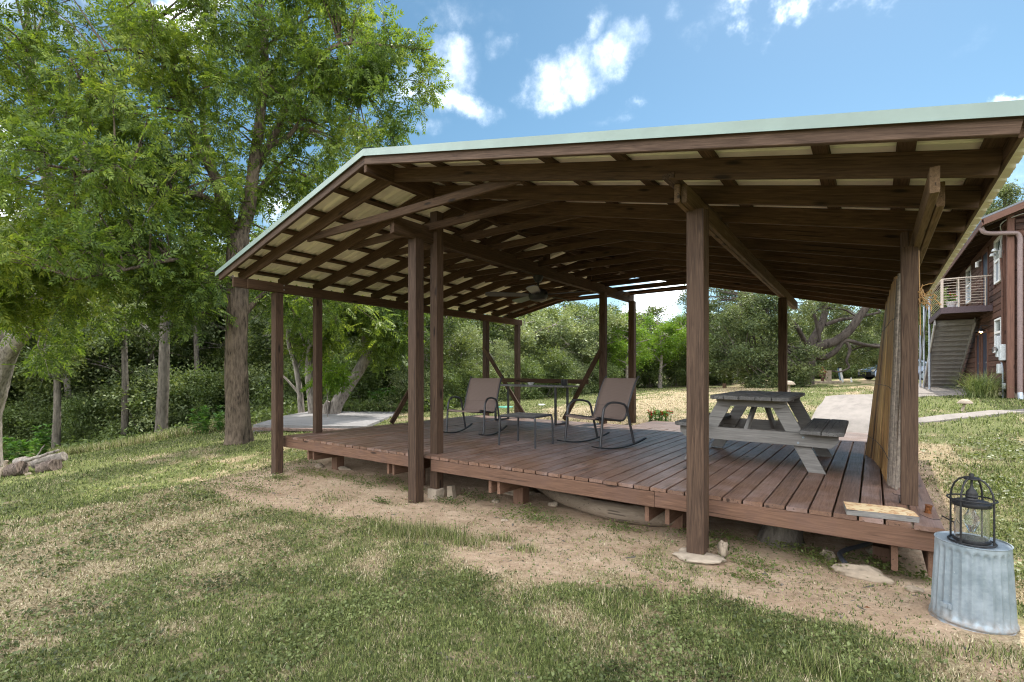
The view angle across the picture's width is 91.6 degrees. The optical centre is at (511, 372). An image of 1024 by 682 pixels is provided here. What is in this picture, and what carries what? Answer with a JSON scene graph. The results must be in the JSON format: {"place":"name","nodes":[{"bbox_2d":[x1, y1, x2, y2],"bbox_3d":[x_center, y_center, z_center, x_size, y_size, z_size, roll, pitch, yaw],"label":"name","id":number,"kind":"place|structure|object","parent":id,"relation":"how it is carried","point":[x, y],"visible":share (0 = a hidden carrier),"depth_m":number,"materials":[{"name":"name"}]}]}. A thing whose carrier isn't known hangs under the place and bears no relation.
{"place":"outdoors","nodes":[
{"label":"outdoors","id":0,"kind":"place"},
{"bbox_2d":[3,400,429,462],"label":"rough grass","id":1,"kind":"structure","parent":0,"point":[132,440],"depth_m":15.32,"materials":[{"name":"green plant"}]},
{"bbox_2d":[0,376,1023,681],"bbox_3d":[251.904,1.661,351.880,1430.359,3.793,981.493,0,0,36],"label":"ground","id":2,"kind":"structure","parent":0,"point":[914,604],"depth_m":3.96,"materials":[{"name":"soil"}]},
{"bbox_2d":[2,436,22,463],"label":"weed plant","id":3,"kind":"object","parent":2,"relation":"on","point":[5,447],"visible":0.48,"depth_m":14.63,"materials":[{"name":"green plant"}]},
{"bbox_2d":[0,461,28,476],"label":"rock","id":4,"kind":"object","parent":2,"relation":"on","point":[18,468],"visible":0.88,"depth_m":9.44,"materials":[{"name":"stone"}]},
{"bbox_2d":[7,439,35,459],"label":"weed plant","id":5,"kind":"object","parent":2,"relation":"on","point":[26,446],"visible":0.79,"depth_m":13.95,"materials":[{"name":"green plant"}]},
{"bbox_2d":[2,400,51,444],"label":"bush","id":6,"kind":"object","parent":2,"relation":"on","point":[11,432],"visible":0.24,"depth_m":18.98,"materials":[{"name":"green plant"}]},
{"bbox_2d":[2,390,74,445],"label":"bush","id":7,"kind":"object","parent":2,"relation":"on","point":[9,413],"visible":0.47,"depth_m":19.03,"materials":[{"name":"green plant"}]},
{"bbox_2d":[30,423,52,456],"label":"weed plant","id":8,"kind":"object","parent":2,"relation":"on","point":[39,442],"visible":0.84,"depth_m":14.84,"materials":[{"name":"green plant"}]},
{"bbox_2d":[35,459,62,472],"bbox_3d":[-8.916,1.811,9.579,0.398,0.272,0.234,0,0,-15],"label":"log","id":9,"kind":"object","parent":2,"relation":"on","point":[50,465],"visible":0.92,"depth_m":9.52,"materials":[{"name":"wood"}]},
{"bbox_2d":[30,452,67,467],"bbox_3d":[-9.124,1.732,9.829,0.672,0.338,0.215,0,0,6],"label":"log","id":10,"kind":"object","parent":2,"relation":"on","point":[62,456],"visible":0.52,"depth_m":9.76,"materials":[{"name":"grey wood"}]},
{"bbox_2d":[10,368,100,417],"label":"bush","id":11,"kind":"object","parent":2,"relation":"on","point":[76,390],"visible":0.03,"depth_m":21.34,"materials":[{"name":"green plant"}]},
{"bbox_2d":[13,321,117,449],"bbox_3d":[-15.417,0.577,16.850,3.312,4.831,2.528,0,0,19],"label":"bare trunk tree","id":12,"kind":"object","parent":2,"relation":"on","point":[56,426],"visible":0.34,"depth_m":16.87,"materials":[{"name":"green plant"}]},
{"bbox_2d":[34,390,107,445],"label":"bush","id":13,"kind":"object","parent":2,"relation":"on","point":[67,431],"visible":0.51,"depth_m":19.04,"materials":[{"name":"green plant"}]},
{"bbox_2d":[0,0,158,466],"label":"pecan tree","id":14,"kind":"object","parent":2,"relation":"on","point":[21,321],"visible":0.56,"depth_m":9.01,"materials":[{"name":"green plant"}]},
{"bbox_2d":[10,290,155,404],"bbox_3d":[-18.709,-0.473,21.044,5.732,8.324,6.605,0,0,28],"label":"woodland tree","id":15,"kind":"object","parent":2,"relation":"on","point":[37,386],"visible":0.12,"depth_m":20.47,"materials":[{"name":"green plant"}]},
{"bbox_2d":[61,398,153,437],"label":"bush","id":16,"kind":"object","parent":2,"relation":"on","point":[104,411],"visible":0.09,"depth_m":19.50,"materials":[{"name":"green plant"}]},
{"bbox_2d":[61,366,182,440],"bbox_3d":[-15.012,1.732,19.818,4.686,3.952,4.485,0,0,-34],"label":"bush","id":17,"kind":"object","parent":2,"relation":"on","point":[112,430],"visible":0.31,"depth_m":18.89,"materials":[{"name":"green plant"}]},
{"bbox_2d":[83,295,171,438],"bbox_3d":[-14.686,-0.054,18.957,2.410,5.874,3.168,0,0,15],"label":"bare trunk tree","id":18,"kind":"object","parent":2,"relation":"on","point":[125,380],"visible":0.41,"depth_m":18.37,"materials":[{"name":"green plant"}]},
{"bbox_2d":[50,329,216,404],"bbox_3d":[-17.711,1.012,23.891,7.417,7.337,7.750,0,0,15],"label":"bush","id":19,"kind":"object","parent":2,"relation":"on","point":[156,360],"visible":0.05,"depth_m":22.94,"materials":[{"name":"green plant"}]},
{"bbox_2d":[47,278,222,395],"bbox_3d":[-16.817,-0.428,23.105,7.368,7.864,7.711,0,0,16],"label":"woodland tree","id":20,"kind":"object","parent":2,"relation":"on","point":[138,332],"visible":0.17,"depth_m":21.92,"materials":[{"name":"green plant"}]},
{"bbox_2d":[83,354,220,438],"bbox_3d":[-13.747,1.400,19.626,4.806,4.258,5.269,0,0,-39],"label":"bush","id":21,"kind":"object","parent":2,"relation":"on","point":[146,416],"visible":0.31,"depth_m":18.72,"materials":[{"name":"green plant"}]},
{"bbox_2d":[132,251,193,431],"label":"bare trunk tree","id":22,"kind":"object","parent":2,"relation":"on","point":[162,404],"visible":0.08,"depth_m":17.34,"materials":[{"name":"grey plant"}]},
{"bbox_2d":[133,359,224,430],"bbox_3d":[-13.415,1.430,20.418,4.320,4.164,4.135,0,0,-9],"label":"bush","id":23,"kind":"object","parent":2,"relation":"on","point":[202,378],"visible":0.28,"depth_m":19.80,"materials":[{"name":"green plant"}]},
{"bbox_2d":[168,376,224,425],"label":"bush","id":24,"kind":"object","parent":2,"relation":"on","point":[206,398],"visible":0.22,"depth_m":19.28,"materials":[{"name":"green plant"}]},
{"bbox_2d":[187,407,211,434],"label":"weed plant","id":25,"kind":"object","parent":2,"relation":"on","point":[199,427],"visible":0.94,"depth_m":13.86,"materials":[{"name":"green plant"}]},
{"bbox_2d":[185,289,214,375],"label":"bare trunk tree","id":26,"kind":"object","parent":2,"relation":"on","point":[196,350],"depth_m":21.87,"materials":[{"name":"grey plant"}]},
{"bbox_2d":[132,265,270,380],"bbox_3d":[-13.632,-1.357,23.943,6.713,8.863,7.735,0,0,32],"label":"woodland tree","id":27,"kind":"object","parent":2,"relation":"on","point":[189,350],"visible":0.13,"depth_m":22.64,"materials":[{"name":"green plant"}]},
{"bbox_2d":[198,405,224,432],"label":"weed plant","id":28,"kind":"object","parent":2,"relation":"on","point":[218,424],"visible":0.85,"depth_m":13.98,"materials":[{"name":"green plant"}]},
{"bbox_2d":[171,359,267,413],"bbox_3d":[-12.082,1.112,21.420,5.040,3.598,5.040,0,0,9],"label":"bush","id":29,"kind":"object","parent":2,"relation":"on","point":[219,398],"visible":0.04,"depth_m":19.86,"materials":[{"name":"green plant"}]},
{"bbox_2d":[0,0,453,444],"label":"pecan tree","id":30,"kind":"object","parent":2,"relation":"on","point":[158,262],"visible":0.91,"depth_m":9.27,"materials":[{"name":"green plant"}]},
{"bbox_2d":[2,393,457,454],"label":"undergrowth","id":31,"kind":"object","parent":2,"relation":"on","point":[357,403],"visible":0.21,"depth_m":16.81,"materials":[{"name":"green plant"}]},
{"bbox_2d":[186,260,284,350],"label":"woodland tree","id":32,"kind":"object","parent":2,"relation":"on","point":[215,338],"visible":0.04,"depth_m":23.60,"materials":[{"name":"green plant"}]},
{"bbox_2d":[219,381,287,411],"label":"bush","id":33,"kind":"object","parent":2,"relation":"on","point":[253,395],"visible":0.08,"depth_m":19.64,"materials":[{"name":"green plant"}]},
{"bbox_2d":[215,349,305,414],"bbox_3d":[-9.250,0.931,20.703,5.329,3.808,4.861,0,0,-32],"label":"bush","id":34,"kind":"object","parent":2,"relation":"on","point":[259,377],"visible":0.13,"depth_m":19.71,"materials":[{"name":"green plant"}]},
{"bbox_2d":[248,295,304,412],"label":"slim tree","id":35,"kind":"object","parent":2,"relation":"on","point":[300,397],"visible":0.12,"depth_m":16.13,"materials":[{"name":"grey plant"}]},
{"bbox_2d":[222,294,357,376],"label":"woodland tree","id":36,"kind":"object","parent":2,"relation":"on","point":[252,328],"visible":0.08,"depth_m":21.10,"materials":[{"name":"green plant"}]},
{"bbox_2d":[250,220,350,413],"bbox_3d":[-6.686,-1.569,15.714,4.054,6.413,3.432,0,0,-29],"label":"slim tree","id":37,"kind":"object","parent":2,"relation":"on","point":[307,350],"visible":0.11,"depth_m":15.79,"materials":[{"name":"green plant"}]},
{"bbox_2d":[252,427,349,430],"bbox_3d":[-5.015,1.372,11.929,2.800,0.070,0.160,0,0,7],"label":"brick edging","id":38,"kind":"object","parent":2,"relation":"on","point":[288,429],"visible":0.5,"depth_m":11.89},
{"bbox_2d":[249,360,358,413],"bbox_3d":[-8.018,0.961,19.427,4.277,3.347,4.469,0,0,-12],"label":"bush","id":39,"kind":"object","parent":2,"relation":"on","point":[288,398],"visible":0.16,"depth_m":18.52,"materials":[{"name":"green plant"}]},
{"bbox_2d":[253,411,393,431],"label":"concrete slab","id":40,"kind":"structure","parent":2,"relation":"on","point":[348,419],"depth_m":13.47,"materials":[{"name":"grey concrete"}]},
{"bbox_2d":[299,353,359,416],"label":"sapling","id":41,"kind":"object","parent":2,"relation":"on","point":[336,382],"visible":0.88,"depth_m":14.50,"materials":[{"name":"green plant"}]},
{"bbox_2d":[249,281,429,413],"bbox_3d":[-5.149,-1.646,15.452,6.141,6.588,3.921,0,0,1],"label":"curved tree","id":42,"kind":"object","parent":2,"relation":"on","point":[381,348],"visible":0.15,"depth_m":15.02,"materials":[{"name":"green plant"}]},
{"bbox_2d":[322,344,406,402],"bbox_3d":[-6.198,0.485,20.188,4.952,4.032,4.740,0,0,-1],"label":"bush","id":43,"kind":"object","parent":2,"relation":"on","point":[363,381],"visible":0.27,"depth_m":18.84,"materials":[{"name":"green plant"}]},
{"bbox_2d":[376,358,450,411],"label":"bush","id":44,"kind":"object","parent":2,"relation":"on","point":[400,375],"visible":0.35,"depth_m":17.09,"materials":[{"name":"green plant"}]},
{"bbox_2d":[391,359,468,406],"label":"bush","id":45,"kind":"object","parent":2,"relation":"on","point":[447,375],"visible":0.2,"depth_m":17.89,"materials":[{"name":"green plant"}]},
{"bbox_2d":[401,308,479,371],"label":"woodland tree","id":46,"kind":"object","parent":2,"relation":"on","point":[450,325],"visible":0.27,"depth_m":18.75,"materials":[{"name":"green plant"}]},
{"bbox_2d":[425,323,490,384],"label":"woodland tree","id":47,"kind":"object","parent":2,"relation":"on","point":[472,331],"visible":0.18,"depth_m":20.03,"materials":[{"name":"green plant"}]},
{"bbox_2d":[447,355,502,405],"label":"bush","id":48,"kind":"object","parent":2,"relation":"on","point":[466,369],"visible":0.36,"depth_m":18.52,"materials":[{"name":"green plant"}]},
{"bbox_2d":[457,333,513,359],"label":"woodland tree","id":49,"kind":"object","parent":2,"relation":"on","point":[492,350],"visible":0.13,"depth_m":21.64,"materials":[{"name":"green plant"}]},
{"bbox_2d":[464,349,513,401],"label":"bush","id":50,"kind":"object","parent":2,"relation":"on","point":[492,370],"visible":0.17,"depth_m":19.89,"materials":[{"name":"green plant"}]},
{"bbox_2d":[476,346,529,400],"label":"bush","id":51,"kind":"object","parent":2,"relation":"on","point":[510,373],"visible":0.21,"depth_m":20.54,"materials":[{"name":"green plant"}]},
{"bbox_2d":[489,348,522,387],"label":"woodland tree","id":52,"kind":"object","parent":2,"relation":"on","point":[510,360],"visible":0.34,"depth_m":21.18,"materials":[{"name":"green plant"}]},
{"bbox_2d":[468,314,545,360],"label":"woodland tree","id":53,"kind":"object","parent":2,"relation":"on","point":[497,327],"visible":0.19,"depth_m":23.06,"materials":[{"name":"green plant"}]},
{"bbox_2d":[0,385,1023,681],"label":"lawn grass","id":54,"kind":"structure","parent":2,"relation":"on","point":[412,673],"depth_m":3.32,"materials":[{"name":"green plant"}]},
{"bbox_2d":[0,424,1023,681],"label":"clover","id":55,"kind":"object","parent":2,"relation":"on","point":[622,676],"visible":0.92,"depth_m":3.18,"materials":[{"name":"green plant"}]},
{"bbox_2d":[54,466,996,681],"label":"twigs","id":56,"kind":"object","parent":2,"relation":"on","point":[858,606],"visible":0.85,"depth_m":3.56,"materials":[{"name":"brown wood"}]},
{"bbox_2d":[501,353,554,399],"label":"bush","id":57,"kind":"object","parent":2,"relation":"on","point":[539,373],"visible":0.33,"depth_m":21.21,"materials":[{"name":"green plant"}]},
{"bbox_2d":[506,305,569,360],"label":"woodland tree","id":58,"kind":"object","parent":2,"relation":"on","point":[552,312],"visible":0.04,"depth_m":27.63,"materials":[{"name":"green plant"}]},
{"bbox_2d":[489,311,590,394],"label":"woodland tree","id":59,"kind":"object","parent":2,"relation":"on","point":[527,335],"visible":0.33,"depth_m":23.98,"materials":[{"name":"green plant"}]},
{"bbox_2d":[74,469,1013,674],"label":"pebbles","id":60,"kind":"object","parent":2,"relation":"on","point":[514,555],"visible":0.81,"depth_m":4.19,"materials":[{"name":"stone"}]},
{"bbox_2d":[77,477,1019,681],"bbox_3d":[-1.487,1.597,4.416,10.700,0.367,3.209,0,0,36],"label":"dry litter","id":61,"kind":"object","parent":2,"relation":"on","point":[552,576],"visible":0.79,"depth_m":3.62,"materials":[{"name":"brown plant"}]},
{"bbox_2d":[520,344,579,397],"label":"bush","id":62,"kind":"object","parent":2,"relation":"on","point":[561,365],"visible":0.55,"depth_m":22.02,"materials":[{"name":"green plant"}]},
{"bbox_2d":[508,315,607,376],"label":"woodland tree","id":63,"kind":"object","parent":2,"relation":"on","point":[541,323],"visible":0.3,"depth_m":24.98,"materials":[{"name":"green plant"}]},
{"bbox_2d":[543,301,598,363],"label":"woodland tree","id":64,"kind":"object","parent":2,"relation":"on","point":[578,304],"visible":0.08,"depth_m":30.20,"materials":[{"name":"green plant"}]},
{"bbox_2d":[223,454,931,584],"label":"ground weeds","id":65,"kind":"object","parent":2,"relation":"on","point":[832,560],"visible":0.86,"depth_m":4.36,"materials":[{"name":"green plant"}]},
{"bbox_2d":[532,302,627,366],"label":"woodland tree","id":66,"kind":"object","parent":2,"relation":"on","point":[590,348],"visible":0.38,"depth_m":25.75,"materials":[{"name":"green plant"}]},
{"bbox_2d":[570,356,598,394],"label":"bush","id":67,"kind":"object","parent":2,"relation":"on","point":[583,370],"visible":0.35,"depth_m":24.28,"materials":[{"name":"green plant"}]},
{"bbox_2d":[536,488,674,526],"bbox_3d":[0.727,1.420,5.724,0.512,0.194,2.546,0,0,-36],"label":"bent log","id":68,"kind":"object","parent":2,"relation":"on","point":[616,511],"visible":0.62,"depth_m":5.04,"materials":[{"name":"brown wood"}]},
{"bbox_2d":[588,360,625,392],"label":"bush","id":69,"kind":"object","parent":2,"relation":"on","point":[614,373],"visible":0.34,"depth_m":25.07,"materials":[{"name":"green plant"}]},
{"bbox_2d":[576,300,644,365],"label":"woodland tree","id":70,"kind":"object","parent":2,"relation":"on","point":[597,309],"visible":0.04,"depth_m":28.26,"materials":[{"name":"green plant"}]},
{"bbox_2d":[283,415,944,576],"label":"wooden deck","id":71,"kind":"structure","parent":2,"relation":"on","point":[754,477],"depth_m":5.38,"materials":[{"name":"red wood"}]},
{"bbox_2d":[443,376,506,435],"bbox_3d":[-0.609,0.541,8.262,0.728,0.945,0.920,0,0,27],"label":"rocking chair","id":72,"kind":"object","parent":71,"relation":"on","point":[482,394],"visible":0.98,"depth_m":8.44,"materials":[{"name":"beige fabric"}]},
{"bbox_2d":[498,412,553,448],"bbox_3d":[0.200,0.806,7.026,0.607,0.428,0.536,0,0,32],"label":"side table","id":73,"kind":"object","parent":71,"relation":"on","point":[518,415],"visible":1,"depth_m":6.96,"materials":[{"name":"grey metal"}]},
{"bbox_2d":[494,384,578,424],"bbox_3d":[0.417,0.641,10.147,1.880,0.758,0.556,0,0,39],"label":"patio table","id":74,"kind":"object","parent":71,"relation":"on","point":[555,400],"visible":0.77,"depth_m":9.86,"materials":[{"name":"black metal"}]},
{"bbox_2d":[557,376,646,448],"bbox_3d":[1.245,0.531,6.950,0.972,0.965,0.769,0,0,-32],"label":"rocking chair","id":75,"kind":"object","parent":71,"relation":"on","point":[613,399],"visible":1,"depth_m":7.03,"materials":[{"name":"beige fabric"}]},
{"bbox_2d":[675,390,848,473],"bbox_3d":[2.960,0.635,5.917,1.688,0.762,1.750,1,1,35],"label":"picnic table","id":76,"kind":"object","parent":71,"relation":"on","point":[804,434],"visible":0.86,"depth_m":5.41,"materials":[{"name":"grey wood"}]},
{"bbox_2d":[843,501,919,522],"bbox_3d":[2.633,0.999,3.573,0.412,0.040,0.245,0,0,28],"label":"stone slab","id":77,"kind":"object","parent":71,"relation":"on","point":[879,511],"depth_m":3.52,"materials":[{"name":"beige stone"}]},
{"bbox_2d":[865,273,899,489],"bbox_3d":[3.927,0.040,5.290,0.252,1.967,2.280,0,0,34],"label":"bamboo screen","id":78,"kind":"object","parent":71,"relation":"on","point":[883,443],"visible":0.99,"depth_m":4.85,"materials":[{"name":"brown wood"}]},
{"bbox_2d":[215,100,1023,554],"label":"pavilion","id":79,"kind":"structure","parent":2,"relation":"on","point":[859,208],"depth_m":5.14,"materials":[{"name":"brown wood"}]},
{"bbox_2d":[485,275,589,302],"bbox_3d":[0.479,-1.379,8.221,1.663,0.422,1.673,0,0,36],"label":"ceiling fan","id":80,"kind":"object","parent":79,"relation":"hanging from","point":[536,293],"visible":1,"depth_m":8.12,"materials":[{"name":"brown wood"}]},
{"bbox_2d":[918,250,941,335],"bbox_3d":[3.132,-0.605,3.750,0.158,0.650,0.119,0,0,36],"label":"twine bundle","id":81,"kind":"object","parent":79,"relation":"attached to","point":[921,296],"visible":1,"depth_m":3.78,"materials":[{"name":"brown fabric"}]},
{"bbox_2d":[607,311,657,377],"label":"woodland tree","id":82,"kind":"object","parent":2,"relation":"on","point":[618,345],"visible":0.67,"depth_m":26.71,"materials":[{"name":"green plant"}]},
{"bbox_2d":[621,302,680,385],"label":"woodland tree","id":83,"kind":"object","parent":2,"relation":"on","point":[655,311],"visible":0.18,"depth_m":32.60,"materials":[{"name":"green plant"}]},
{"bbox_2d":[623,309,685,387],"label":"woodland tree","id":84,"kind":"object","parent":2,"relation":"on","point":[670,332],"visible":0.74,"depth_m":28.67,"materials":[{"name":"green plant"}]},
{"bbox_2d":[647,409,673,421],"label":"flowering bush","id":85,"kind":"object","parent":2,"relation":"on","point":[660,414],"visible":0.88,"depth_m":10.76,"materials":[{"name":"green plant"}]},
{"bbox_2d":[636,337,685,386],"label":"bush","id":86,"kind":"object","parent":2,"relation":"on","point":[654,374],"visible":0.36,"depth_m":29.64,"materials":[{"name":"green plant"}]},
{"bbox_2d":[646,344,685,386],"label":"bush","id":87,"kind":"object","parent":2,"relation":"on","point":[678,377],"visible":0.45,"depth_m":30.38,"materials":[{"name":"green plant"}]},
{"bbox_2d":[672,547,725,564],"bbox_3d":[1.472,1.459,3.961,0.380,0.053,0.389,0,0,-17],"label":"concrete pad","id":88,"kind":"object","parent":2,"relation":"on","point":[707,558],"visible":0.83,"depth_m":3.87,"materials":[{"name":"beige concrete"}]},
{"bbox_2d":[709,368,741,384],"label":"bush","id":89,"kind":"object","parent":2,"relation":"on","point":[722,380],"visible":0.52,"depth_m":30.46,"materials":[{"name":"green plant"}]},
{"bbox_2d":[756,508,804,547],"bbox_3d":[2.373,1.363,4.374,0.445,0.333,0.413,0,0,-19],"label":"tree stump","id":90,"kind":"object","parent":2,"relation":"on","point":[779,534],"visible":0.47,"depth_m":4.24,"materials":[{"name":"grey wood"}]},
{"bbox_2d":[761,318,808,349],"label":"woodland tree","id":91,"kind":"object","parent":2,"relation":"on","point":[792,338],"visible":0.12,"depth_m":44.35,"materials":[{"name":"green plant"}]},
{"bbox_2d":[674,284,946,388],"bbox_3d":[18.816,-3.599,31.260,20.676,10.144,9.323,0,0,-24],"label":"live oak","id":92,"kind":"object","parent":2,"relation":"on","point":[803,366],"visible":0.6,"depth_m":27.00,"materials":[{"name":"green plant"}]},
{"bbox_2d":[814,348,858,378],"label":"bush","id":93,"kind":"object","parent":2,"relation":"on","point":[836,375],"visible":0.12,"depth_m":43.27,"materials":[{"name":"green plant"}]},
{"bbox_2d":[837,542,872,562],"bbox_3d":[2.837,1.420,4.056,1.002,0.036,0.134,0,0,-38],"label":"drain hose","id":94,"kind":"object","parent":2,"relation":"on","point":[841,552],"visible":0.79,"depth_m":3.99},
{"bbox_2d":[831,563,894,584],"bbox_3d":[2.499,1.431,3.558,0.378,0.107,0.151,0,0,39],"label":"stone","id":95,"kind":"object","parent":2,"relation":"on","point":[863,572],"visible":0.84,"depth_m":3.52,"materials":[{"name":"stone"}]},
{"bbox_2d":[857,359,927,379],"bbox_3d":[27.287,-0.192,35.500,4.230,1.500,1.818,0,0,0],"label":"parked car","id":96,"kind":"object","parent":2,"relation":"on","point":[869,375],"visible":0.28,"depth_m":34.98,"materials":[{"name":"grey paint"}]},
{"bbox_2d":[918,384,965,393],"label":"patio","id":97,"kind":"structure","parent":2,"relation":"on","point":[935,390],"depth_m":18.39,"materials":[{"name":"concrete"}]},
{"bbox_2d":[919,200,1023,398],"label":"log sided house","id":98,"kind":"structure","parent":2,"relation":"on","point":[979,327],"depth_m":15.89,"materials":[{"name":"brown wood"}]},
{"bbox_2d":[983,332,986,384],"bbox_3d":[15.694,-0.310,16.503,0.100,2.000,0.930,0,0,36],"label":"door","id":99,"kind":"structure","parent":98,"relation":"in","point":[984,334],"depth_m":16.52,"materials":[{"name":"blue paint"}]},
{"bbox_2d":[994,235,1002,284],"bbox_3d":[14.474,-3.335,14.799,0.090,1.330,1.000,0,0,36],"label":"window","id":100,"kind":"structure","parent":98,"relation":"in","point":[997,241],"depth_m":14.98,"materials":[{"name":"white glass"}]},
{"bbox_2d":[928,531,1019,635],"bbox_3d":[2.670,1.210,2.888,0.398,0.473,0.398,0,0,36],"label":"metal tub","id":101,"kind":"object","parent":2,"relation":"on","point":[973,589],"visible":0.88,"depth_m":2.76,"materials":[{"name":"metal"}]},
{"bbox_2d":[946,473,998,547],"bbox_3d":[2.647,0.780,2.868,0.224,0.395,0.224,0,0,36],"label":"lantern","id":102,"kind":"object","parent":101,"relation":"on","point":[971,518],"visible":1,"depth_m":2.82,"materials":[{"name":"black metal"}]},
{"bbox_2d":[984,179,1023,215],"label":"live oak","id":103,"kind":"object","parent":2,"relation":"on","point":[1006,194],"visible":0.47,"depth_m":29.61,"materials":[{"name":"green plant"}]},
{"bbox_2d":[0,0,1023,336],"label":"sky","id":104,"kind":"structure","parent":0,"point":[516,68],"materials":[{"name":"blue"}]},
{"bbox_2d":[811,394,963,432],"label":"concrete path","id":105,"kind":"structure","parent":0,"point":[854,410],"depth_m":12.53,"materials":[{"name":"grey concrete"}]},
{"bbox_2d":[918,409,1023,424],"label":"side path","id":106,"kind":"structure","parent":0,"point":[942,418],"depth_m":10.02,"materials":[{"name":"concrete"}]},
{"bbox_2d":[930,367,1012,397],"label":"ornamental grass","id":107,"kind":"object","parent":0,"point":[976,388],"depth_m":14.06,"materials":[{"name":"green plant"}]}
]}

